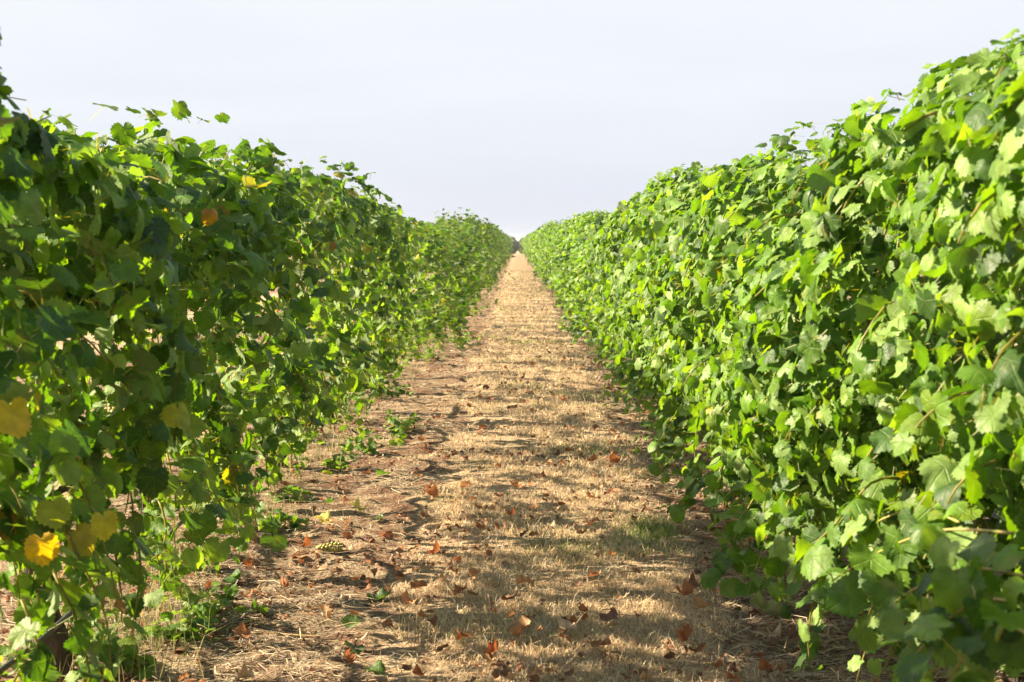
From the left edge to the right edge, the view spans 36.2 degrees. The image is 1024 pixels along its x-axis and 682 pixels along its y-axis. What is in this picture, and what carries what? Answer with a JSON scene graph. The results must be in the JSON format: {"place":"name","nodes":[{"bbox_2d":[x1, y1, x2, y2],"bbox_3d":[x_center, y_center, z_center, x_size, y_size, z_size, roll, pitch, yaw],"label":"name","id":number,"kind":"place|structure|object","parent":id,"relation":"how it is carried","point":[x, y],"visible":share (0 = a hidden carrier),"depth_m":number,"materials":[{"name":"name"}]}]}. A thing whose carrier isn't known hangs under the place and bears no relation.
{"place":"outdoors","nodes":[
{"label":"outdoors","id":0,"kind":"place"},
{"bbox_2d":[0,251,1019,681],"bbox_3d":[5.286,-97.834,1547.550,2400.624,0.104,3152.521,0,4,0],"label":"ground","id":1,"kind":"structure","parent":0,"point":[378,499],"depth_m":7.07,"materials":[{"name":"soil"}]},
{"bbox_2d":[3,607,120,669],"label":"ground weed","id":2,"kind":"object","parent":1,"relation":"on","point":[92,623],"visible":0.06,"depth_m":4.98,"materials":[{"name":"green plant"}]},
{"bbox_2d":[0,33,190,681],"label":"grapevine","id":3,"kind":"object","parent":1,"relation":"on","point":[85,185],"visible":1,"depth_m":3.53,"materials":[{"name":"green plant"}]},
{"bbox_2d":[55,633,156,681],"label":"ground weed","id":4,"kind":"object","parent":1,"relation":"on","point":[130,655],"visible":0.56,"depth_m":4.84,"materials":[{"name":"green plant"}]},
{"bbox_2d":[0,469,267,674],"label":"drip hose","id":5,"kind":"object","parent":1,"relation":"on","point":[12,661],"visible":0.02,"depth_m":4.55,"materials":[{"name":"plastic"}]},
{"bbox_2d":[0,99,288,681],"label":"grapevine","id":6,"kind":"object","parent":1,"relation":"on","point":[214,235],"visible":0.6,"depth_m":4.73,"materials":[{"name":"green plant"}]},
{"bbox_2d":[30,133,329,613],"bbox_3d":[-1.356,0.057,6.279,1.333,1.913,2.054,0,4,0],"label":"grapevine","id":7,"kind":"object","parent":1,"relation":"on","point":[250,379],"visible":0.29,"depth_m":6.25,"materials":[{"name":"green plant"}]},
{"bbox_2d":[135,604,226,645],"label":"ground weed","id":8,"kind":"object","parent":1,"relation":"on","point":[199,614],"visible":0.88,"depth_m":5.28,"materials":[{"name":"green plant"}]},
{"bbox_2d":[162,568,256,623],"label":"ground weed","id":9,"kind":"object","parent":1,"relation":"on","point":[232,590],"visible":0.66,"depth_m":5.52,"materials":[{"name":"green plant"}]},
{"bbox_2d":[105,157,365,528],"bbox_3d":[-1.368,-0.019,7.804,1.207,1.885,1.820,0,4,0],"label":"grapevine","id":10,"kind":"object","parent":1,"relation":"on","point":[311,241],"visible":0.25,"depth_m":7.61,"materials":[{"name":"green plant"}]},
{"bbox_2d":[221,664,254,680],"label":"fallen leaf","id":11,"kind":"object","parent":1,"relation":"on","point":[244,672],"visible":1,"depth_m":4.75,"materials":[{"name":"plant"}]},
{"bbox_2d":[233,622,260,637],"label":"fallen leaf","id":12,"kind":"object","parent":1,"relation":"on","point":[240,630],"visible":1,"depth_m":5.30,"materials":[{"name":"plant"}]},
{"bbox_2d":[243,552,254,566],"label":"fallen leaf","id":13,"kind":"object","parent":1,"relation":"on","point":[249,563],"visible":1,"depth_m":6.41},
{"bbox_2d":[251,598,267,614],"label":"green leaf","id":14,"kind":"object","parent":1,"relation":"on","point":[262,609],"visible":0.99,"depth_m":5.58,"materials":[{"name":"plant"}]},
{"bbox_2d":[259,512,309,533],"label":"ground weed","id":15,"kind":"object","parent":1,"relation":"on","point":[273,525],"visible":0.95,"depth_m":7.24,"materials":[{"name":"green plant"}]},
{"bbox_2d":[251,632,319,637],"bbox_3d":[-0.771,1.000,5.338,0.250,0.008,0.015,1,4,15],"label":"fallen cane","id":16,"kind":"object","parent":1,"relation":"on","point":[290,634],"visible":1,"depth_m":5.33,"materials":[{"name":"brown plant"}]},
{"bbox_2d":[278,587,303,599],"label":"fallen leaf","id":17,"kind":"object","parent":1,"relation":"on","point":[285,593],"visible":0.85,"depth_m":5.84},
{"bbox_2d":[207,155,376,478],"bbox_3d":[-1.324,-0.134,9.332,1.039,1.899,1.887,0,4,0],"label":"grapevine","id":18,"kind":"object","parent":1,"relation":"on","point":[341,339],"visible":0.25,"depth_m":9.25,"materials":[{"name":"green plant"}]},
{"bbox_2d":[271,485,313,502],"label":"ground weed","id":19,"kind":"object","parent":1,"relation":"on","point":[295,493],"visible":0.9,"depth_m":8.14,"materials":[{"name":"green plant"}]},
{"bbox_2d":[293,534,310,546],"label":"fallen leaf","id":20,"kind":"object","parent":1,"relation":"on","point":[307,542],"visible":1,"depth_m":6.76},
{"bbox_2d":[314,510,334,523],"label":"yellow fallen leaf","id":21,"kind":"object","parent":1,"relation":"on","point":[322,517],"visible":0.87,"depth_m":7.45,"materials":[{"name":"plant"}]},
{"bbox_2d":[318,603,338,618],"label":"fallen leaf","id":22,"kind":"object","parent":1,"relation":"on","point":[323,606],"visible":1,"depth_m":5.51,"materials":[{"name":"plant"}]},
{"bbox_2d":[316,542,342,551],"bbox_3d":[-0.786,0.887,6.736,0.117,0.045,0.060,-1,4,-12],"label":"grape bunch","id":23,"kind":"object","parent":1,"relation":"on","point":[324,546],"visible":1,"depth_m":6.72,"materials":[{"name":"food"}]},
{"bbox_2d":[262,156,398,432],"bbox_3d":[-1.320,-0.297,10.842,1.201,2.027,2.028,0,4,0],"label":"grapevine","id":24,"kind":"object","parent":1,"relation":"on","point":[374,227],"visible":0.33,"depth_m":10.61,"materials":[{"name":"green plant"}]},
{"bbox_2d":[320,450,358,473],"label":"ground weed","id":25,"kind":"object","parent":1,"relation":"on","point":[334,463],"visible":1,"depth_m":9.26,"materials":[{"name":"green plant"}]},
{"bbox_2d":[326,405,363,419],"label":"ground weed","id":26,"kind":"object","parent":1,"relation":"on","point":[354,410],"visible":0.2,"depth_m":11.79,"materials":[{"name":"green plant"}]},
{"bbox_2d":[345,647,355,663],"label":"fallen leaf","id":27,"kind":"object","parent":1,"relation":"on","point":[349,657],"visible":1,"depth_m":4.91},
{"bbox_2d":[297,189,408,411],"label":"grapevine","id":28,"kind":"object","parent":1,"relation":"on","point":[399,269],"visible":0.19,"depth_m":12.13,"materials":[{"name":"green plant"}]},
{"bbox_2d":[344,636,364,653],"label":"green leaf","id":29,"kind":"object","parent":1,"relation":"on","point":[358,647],"visible":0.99,"depth_m":5.12,"materials":[{"name":"plant"}]},
{"bbox_2d":[342,614,373,627],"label":"green leaf","id":30,"kind":"object","parent":1,"relation":"on","point":[353,619],"visible":0.96,"depth_m":5.47,"materials":[{"name":"plant"}]},
{"bbox_2d":[339,429,378,454],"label":"ground weed","id":31,"kind":"object","parent":1,"relation":"on","point":[371,447],"visible":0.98,"depth_m":9.90,"materials":[{"name":"green plant"}]},
{"bbox_2d":[350,498,369,510],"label":"pale crumpled leaf","id":32,"kind":"object","parent":1,"relation":"on","point":[356,503],"visible":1,"depth_m":7.81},
{"bbox_2d":[318,188,420,392],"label":"grapevine","id":33,"kind":"object","parent":1,"relation":"on","point":[405,229],"visible":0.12,"depth_m":13.83,"materials":[{"name":"green plant"}]},
{"bbox_2d":[353,588,389,599],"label":"green leaf","id":34,"kind":"object","parent":1,"relation":"on","point":[382,591],"visible":1,"depth_m":5.88,"materials":[{"name":"plant"}]},
{"bbox_2d":[360,659,387,675],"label":"green leaf","id":35,"kind":"object","parent":1,"relation":"on","point":[378,667],"visible":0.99,"depth_m":4.88,"materials":[{"name":"plant"}]},
{"bbox_2d":[357,415,409,446],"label":"ground weed","id":36,"kind":"object","parent":1,"relation":"on","point":[394,430],"visible":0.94,"depth_m":10.34,"materials":[{"name":"green plant"}]},
{"bbox_2d":[380,384,413,397],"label":"ground weed","id":37,"kind":"object","parent":1,"relation":"on","point":[390,393],"visible":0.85,"depth_m":13.46,"materials":[{"name":"green plant"}]},
{"bbox_2d":[374,213,427,378],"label":"grapevine","id":38,"kind":"object","parent":1,"relation":"on","point":[417,258],"visible":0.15,"depth_m":15.23,"materials":[{"name":"green plant"}]},
{"bbox_2d":[384,409,424,431],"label":"ground weed","id":39,"kind":"object","parent":1,"relation":"on","point":[410,419],"visible":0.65,"depth_m":11.11,"materials":[{"name":"green plant"}]},
{"bbox_2d":[401,588,422,605],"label":"fallen leaf","id":40,"kind":"object","parent":1,"relation":"on","point":[405,596],"visible":1,"depth_m":5.68,"materials":[{"name":"plant"}]},
{"bbox_2d":[372,220,460,345],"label":"grapevine","id":41,"kind":"object","parent":1,"relation":"on","point":[441,285],"visible":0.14,"depth_m":18.23,"materials":[{"name":"green plant"}]},
{"bbox_2d":[364,222,485,366],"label":"grapevine","id":42,"kind":"object","parent":1,"relation":"on","point":[460,262],"visible":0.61,"depth_m":16.68,"materials":[{"name":"green plant"}]},
{"bbox_2d":[415,347,444,360],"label":"ground weed","id":43,"kind":"object","parent":1,"relation":"on","point":[427,355],"visible":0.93,"depth_m":17.50,"materials":[{"name":"green plant"}]},
{"bbox_2d":[390,222,472,340],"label":"grapevine","id":44,"kind":"object","parent":1,"relation":"on","point":[448,232],"visible":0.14,"depth_m":19.50,"materials":[{"name":"green plant"}]},
{"bbox_2d":[423,540,439,556],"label":"fallen leaf","id":45,"kind":"object","parent":1,"relation":"on","point":[436,546],"visible":1,"depth_m":6.51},
{"bbox_2d":[408,225,471,338],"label":"grapevine","id":46,"kind":"object","parent":1,"relation":"on","point":[462,278],"visible":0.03,"depth_m":21.09,"materials":[{"name":"green plant"}]},
{"bbox_2d":[415,221,483,291],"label":"grapevine","id":47,"kind":"object","parent":1,"relation":"on","point":[444,223],"visible":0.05,"depth_m":28.88,"materials":[{"name":"green plant"}]},
{"bbox_2d":[418,221,490,313],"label":"grapevine","id":48,"kind":"object","parent":1,"relation":"on","point":[476,284],"visible":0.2,"depth_m":25.79,"materials":[{"name":"green plant"}]},
{"bbox_2d":[422,221,486,301],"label":"grapevine","id":49,"kind":"object","parent":1,"relation":"on","point":[460,233],"visible":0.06,"depth_m":26.91,"materials":[{"name":"green plant"}]},
{"bbox_2d":[429,219,486,284],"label":"grapevine","id":50,"kind":"object","parent":1,"relation":"on","point":[455,221],"visible":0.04,"depth_m":30.35,"materials":[{"name":"green plant"}]},
{"bbox_2d":[430,223,489,290],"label":"grapevine","id":51,"kind":"object","parent":1,"relation":"on","point":[481,243],"visible":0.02,"depth_m":31.84,"materials":[{"name":"green plant"}]},
{"bbox_2d":[440,332,481,348],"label":"ground weed","id":52,"kind":"object","parent":1,"relation":"on","point":[454,340],"visible":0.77,"depth_m":19.56,"materials":[{"name":"green plant"}]},
{"bbox_2d":[427,207,499,295],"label":"grapevine","id":53,"kind":"object","parent":1,"relation":"on","point":[477,227],"visible":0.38,"depth_m":32.98,"materials":[{"name":"green plant"}]},
{"bbox_2d":[440,214,500,293],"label":"grapevine","id":54,"kind":"object","parent":1,"relation":"on","point":[491,258],"visible":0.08,"depth_m":34.61,"materials":[{"name":"green plant"}]},
{"bbox_2d":[455,217,503,290],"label":"grapevine","id":55,"kind":"object","parent":1,"relation":"on","point":[496,267],"visible":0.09,"depth_m":36.15,"materials":[{"name":"green plant"}]},
{"bbox_2d":[479,223,505,266],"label":"grapevine","id":56,"kind":"object","parent":1,"relation":"on","point":[501,234],"visible":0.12,"depth_m":55.51,"materials":[{"name":"green plant"}]},
{"bbox_2d":[0,277,1002,681],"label":"leaf crumbs","id":57,"kind":"object","parent":1,"relation":"on","point":[500,665],"visible":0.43,"depth_m":6.61,"materials":[{"name":"plant"}]},
{"bbox_2d":[58,297,948,681],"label":"tall dry weeds","id":58,"kind":"object","parent":1,"relation":"on","point":[156,617],"visible":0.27,"depth_m":5.54,"materials":[{"name":"green plant"}]},
{"bbox_2d":[502,236,509,268],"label":"grapevine","id":59,"kind":"object","parent":1,"relation":"on","point":[506,251],"visible":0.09,"depth_m":64.59,"materials":[{"name":"green plant"}]},
{"bbox_2d":[509,235,519,253],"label":"shrub","id":60,"kind":"object","parent":1,"relation":"on","point":[516,245],"visible":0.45,"depth_m":160.44,"materials":[{"name":"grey plant"}]},
{"bbox_2d":[525,237,532,266],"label":"grapevine","id":61,"kind":"object","parent":1,"relation":"on","point":[528,253],"visible":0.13,"depth_m":70.02,"materials":[{"name":"green plant"}]},
{"bbox_2d":[535,234,552,290],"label":"grapevine","id":62,"kind":"object","parent":1,"relation":"on","point":[541,241],"visible":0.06,"depth_m":37.29,"materials":[{"name":"green plant"}]},
{"bbox_2d":[540,232,552,290],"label":"grapevine","id":63,"kind":"object","parent":1,"relation":"on","point":[544,280],"visible":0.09,"depth_m":35.83,"materials":[{"name":"green plant"}]},
{"bbox_2d":[531,222,564,281],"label":"grapevine","id":64,"kind":"object","parent":1,"relation":"on","point":[538,235],"visible":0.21,"depth_m":43.28,"materials":[{"name":"green plant"}]},
{"bbox_2d":[543,236,552,280],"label":"grapevine","id":65,"kind":"object","parent":1,"relation":"on","point":[547,263],"visible":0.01,"depth_m":32.70,"materials":[{"name":"green plant"}]},
{"bbox_2d":[547,234,591,332],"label":"grapevine","id":66,"kind":"object","parent":1,"relation":"on","point":[564,256],"visible":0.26,"depth_m":19.23,"materials":[{"name":"green plant"}]},
{"bbox_2d":[561,241,592,341],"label":"grapevine","id":67,"kind":"object","parent":1,"relation":"on","point":[566,292],"visible":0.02,"depth_m":18.38,"materials":[{"name":"green plant"}]},
{"bbox_2d":[545,210,609,285],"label":"grapevine","id":68,"kind":"object","parent":1,"relation":"on","point":[555,228],"visible":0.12,"depth_m":29.51,"materials":[{"name":"green plant"}]},
{"bbox_2d":[564,236,594,353],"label":"grapevine","id":69,"kind":"object","parent":1,"relation":"on","point":[578,302],"visible":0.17,"depth_m":16.25,"materials":[{"name":"green plant"}]},
{"bbox_2d":[554,210,609,307],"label":"grapevine","id":70,"kind":"object","parent":1,"relation":"on","point":[591,212],"visible":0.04,"depth_m":23.94,"materials":[{"name":"green plant"}]},
{"bbox_2d":[554,210,611,323],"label":"grapevine","id":71,"kind":"object","parent":1,"relation":"on","point":[566,231],"visible":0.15,"depth_m":22.30,"materials":[{"name":"green plant"}]},
{"bbox_2d":[578,223,616,363],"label":"grapevine","id":72,"kind":"object","parent":1,"relation":"on","point":[595,332],"visible":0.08,"depth_m":14.78,"materials":[{"name":"green plant"}]},
{"bbox_2d":[581,215,628,368],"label":"grapevine","id":73,"kind":"object","parent":1,"relation":"on","point":[598,225],"visible":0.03,"depth_m":13.67,"materials":[{"name":"green plant"}]},
{"bbox_2d":[589,183,713,399],"bbox_3d":[1.345,-0.307,12.093,1.433,1.880,1.856,0,4,0],"label":"grapevine","id":74,"kind":"object","parent":1,"relation":"on","point":[608,339],"visible":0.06,"depth_m":12.20,"materials":[{"name":"green plant"}]},
{"bbox_2d":[588,161,735,424],"bbox_3d":[1.341,-0.248,10.591,1.595,1.962,1.876,0,4,0],"label":"grapevine","id":75,"kind":"object","parent":1,"relation":"on","point":[623,226],"visible":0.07,"depth_m":10.77,"materials":[{"name":"green plant"}]},
{"bbox_2d":[611,165,881,445],"bbox_3d":[1.343,-0.117,9.135,1.547,1.885,1.997,0,4,0],"label":"grapevine","id":76,"kind":"object","parent":1,"relation":"on","point":[633,370],"visible":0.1,"depth_m":9.40,"materials":[{"name":"green plant"}]},
{"bbox_2d":[750,591,780,621],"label":"olive fallen leaf","id":77,"kind":"object","parent":1,"relation":"on","point":[760,603],"visible":0.9,"depth_m":5.69,"materials":[{"name":"plant"}]},
{"bbox_2d":[767,623,781,636],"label":"fallen leaf","id":78,"kind":"object","parent":1,"relation":"on","point":[776,632],"visible":1,"depth_m":5.24,"materials":[{"name":"plant"}]},
{"bbox_2d":[629,160,947,496],"bbox_3d":[1.337,0.005,7.637,1.557,1.845,1.946,0,4,0],"label":"grapevine","id":79,"kind":"object","parent":1,"relation":"on","point":[659,232],"visible":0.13,"depth_m":7.51,"materials":[{"name":"green plant"}]},
{"bbox_2d":[783,622,795,639],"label":"fallen leaf","id":80,"kind":"object","parent":1,"relation":"on","point":[792,632],"visible":0.97,"depth_m":5.31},
{"bbox_2d":[646,116,1023,574],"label":"grapevine","id":81,"kind":"object","parent":1,"relation":"on","point":[710,263],"visible":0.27,"depth_m":5.90,"materials":[{"name":"green plant"}]},
{"bbox_2d":[700,128,1023,681],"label":"grapevine","id":82,"kind":"object","parent":1,"relation":"on","point":[791,401],"visible":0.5,"depth_m":4.16,"materials":[{"name":"green plant"}]},
{"bbox_2d":[800,28,1023,681],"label":"grapevine","id":83,"kind":"object","parent":1,"relation":"on","point":[973,144],"visible":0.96,"depth_m":3.01,"materials":[{"name":"green plant"}]},
{"bbox_2d":[894,171,1023,681],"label":"grapevine","id":84,"kind":"object","parent":1,"relation":"on","point":[997,641],"visible":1,"depth_m":2.34,"materials":[{"name":"green plant"}]},
{"bbox_2d":[0,0,1023,240],"label":"sky","id":85,"kind":"structure","parent":0,"point":[520,115],"materials":[{"name":"white"}]},
{"bbox_2d":[372,268,805,681],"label":"dry grass","id":86,"kind":"structure","parent":0,"point":[665,618],"depth_m":6.63,"materials":[{"name":"plant"}]},
{"bbox_2d":[403,580,426,588],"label":"fallen leaf","id":87,"kind":"object","parent":86,"relation":"on","point":[415,584],"visible":0.99,"depth_m":5.84,"materials":[{"name":"plant"}]},
{"bbox_2d":[412,663,431,677],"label":"fallen leaf","id":88,"kind":"object","parent":86,"relation":"on","point":[418,671],"visible":1,"depth_m":4.69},
{"bbox_2d":[419,485,438,496],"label":"fallen leaf","id":89,"kind":"object","parent":86,"relation":"on","point":[433,491],"visible":1,"depth_m":7.98,"materials":[{"name":"plant"}]},
{"bbox_2d":[426,615,438,627],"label":"fallen leaf","id":90,"kind":"object","parent":86,"relation":"on","point":[433,621],"visible":1,"depth_m":5.31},
{"bbox_2d":[429,572,450,582],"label":"fallen leaf","id":91,"kind":"object","parent":86,"relation":"on","point":[446,577],"visible":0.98,"depth_m":5.93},
{"bbox_2d":[468,567,480,581],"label":"fallen leaf","id":92,"kind":"object","parent":86,"relation":"on","point":[473,572],"visible":1,"depth_m":6.07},
{"bbox_2d":[483,636,498,656],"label":"fallen leaf","id":93,"kind":"object","parent":86,"relation":"on","point":[492,648],"visible":0.84,"depth_m":4.95,"materials":[{"name":"plant"}]},
{"bbox_2d":[506,622,521,634],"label":"fallen leaf","id":94,"kind":"object","parent":86,"relation":"on","point":[517,630],"visible":1,"depth_m":5.15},
{"bbox_2d":[508,615,530,635],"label":"fallen leaf","id":95,"kind":"object","parent":86,"relation":"on","point":[523,621],"visible":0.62,"depth_m":5.23,"materials":[{"name":"plant"}]},
{"bbox_2d":[516,574,545,587],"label":"fallen leaf","id":96,"kind":"object","parent":86,"relation":"on","point":[521,579],"visible":1,"depth_m":5.89,"materials":[{"name":"plant"}]},
{"bbox_2d":[557,614,583,632],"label":"fallen leaf","id":97,"kind":"object","parent":86,"relation":"on","point":[564,624],"visible":0.96,"depth_m":5.21,"materials":[{"name":"plant"}]},
{"bbox_2d":[580,637,611,647],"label":"fallen leaf","id":98,"kind":"object","parent":86,"relation":"on","point":[600,642],"visible":1,"depth_m":5.04,"materials":[{"name":"plant"}]},
{"bbox_2d":[599,609,618,620],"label":"fallen leaf","id":99,"kind":"object","parent":86,"relation":"on","point":[611,614],"visible":1,"depth_m":5.39,"materials":[{"name":"plant"}]},
{"bbox_2d":[609,451,624,462],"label":"fallen leaf","id":100,"kind":"object","parent":86,"relation":"on","point":[613,458],"visible":1,"depth_m":9.05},
{"bbox_2d":[619,569,673,572],"bbox_3d":[0.527,0.901,6.130,0.221,0.010,0.016,-1,4,-8],"label":"fallen cane","id":101,"kind":"object","parent":86,"relation":"on","point":[646,570],"visible":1,"depth_m":6.13,"materials":[{"name":"brown plant"}]},
{"bbox_2d":[639,671,661,681],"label":"fallen leaf","id":102,"kind":"object","parent":86,"relation":"on","point":[643,675],"visible":1,"depth_m":4.61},
{"bbox_2d":[670,578,694,594],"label":"fallen leaf","id":103,"kind":"object","parent":86,"relation":"on","point":[687,588],"visible":0.98,"depth_m":5.77,"materials":[{"name":"plant"}]},
{"bbox_2d":[677,619,692,641],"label":"fallen leaf","id":104,"kind":"object","parent":86,"relation":"on","point":[684,635],"visible":1,"depth_m":5.13,"materials":[{"name":"plant"}]},
{"bbox_2d":[688,572,700,587],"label":"fallen leaf","id":105,"kind":"object","parent":86,"relation":"on","point":[693,581],"visible":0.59,"depth_m":5.88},
{"bbox_2d":[689,642,706,652],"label":"fallen leaf","id":106,"kind":"object","parent":86,"relation":"on","point":[701,647],"visible":1,"depth_m":4.91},
{"bbox_2d":[693,595,710,608],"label":"fallen leaf","id":107,"kind":"object","parent":86,"relation":"on","point":[698,601],"visible":1,"depth_m":5.56,"materials":[{"name":"plant"}]},
{"bbox_2d":[759,657,786,669],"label":"fallen leaf","id":108,"kind":"object","parent":86,"relation":"on","point":[764,664],"visible":1,"depth_m":4.75,"materials":[{"name":"plant"}]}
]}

